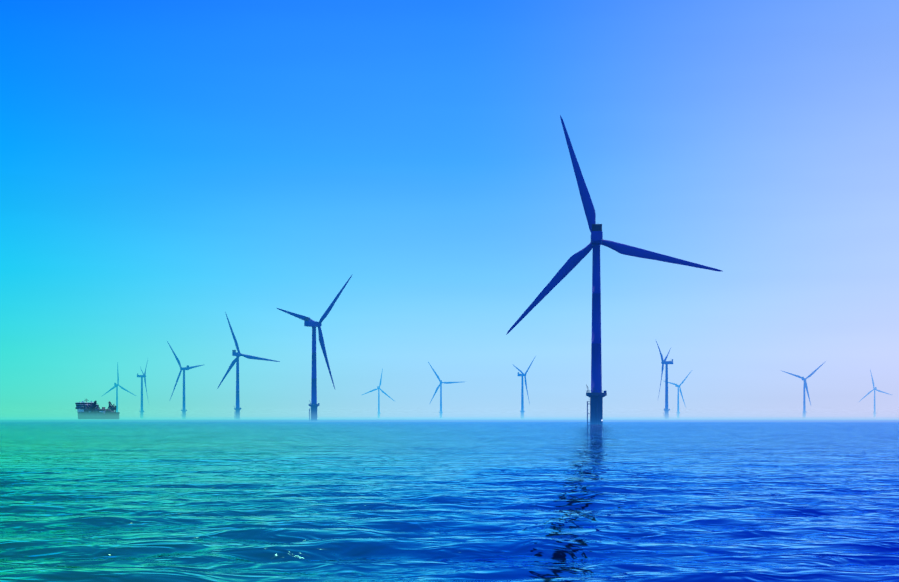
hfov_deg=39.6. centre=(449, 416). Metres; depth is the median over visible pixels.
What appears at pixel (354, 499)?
sea
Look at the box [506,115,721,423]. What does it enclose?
turbine
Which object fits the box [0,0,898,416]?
sky
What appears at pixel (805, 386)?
turbine
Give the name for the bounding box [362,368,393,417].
turbine
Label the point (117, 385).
turbine
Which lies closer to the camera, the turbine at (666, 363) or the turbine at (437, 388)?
the turbine at (666, 363)
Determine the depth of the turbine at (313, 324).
1007.08 m
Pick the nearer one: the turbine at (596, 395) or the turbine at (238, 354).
the turbine at (596, 395)
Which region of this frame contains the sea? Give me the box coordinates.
[0,417,898,581]
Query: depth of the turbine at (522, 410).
2242.56 m
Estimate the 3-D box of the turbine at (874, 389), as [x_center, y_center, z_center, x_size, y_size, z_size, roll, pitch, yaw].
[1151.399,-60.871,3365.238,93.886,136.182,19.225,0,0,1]
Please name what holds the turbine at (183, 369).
in the sea
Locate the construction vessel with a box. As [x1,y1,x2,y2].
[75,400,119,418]
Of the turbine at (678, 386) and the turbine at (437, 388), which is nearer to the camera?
the turbine at (437, 388)
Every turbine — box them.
[101,362,135,411]
[137,360,148,417]
[167,341,202,418]
[217,312,279,418]
[277,274,352,420]
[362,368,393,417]
[428,362,459,416]
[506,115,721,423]
[513,356,535,418]
[655,339,672,418]
[664,372,690,417]
[780,361,825,417]
[859,370,890,417]
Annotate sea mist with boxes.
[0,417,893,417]
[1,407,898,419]
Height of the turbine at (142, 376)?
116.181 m

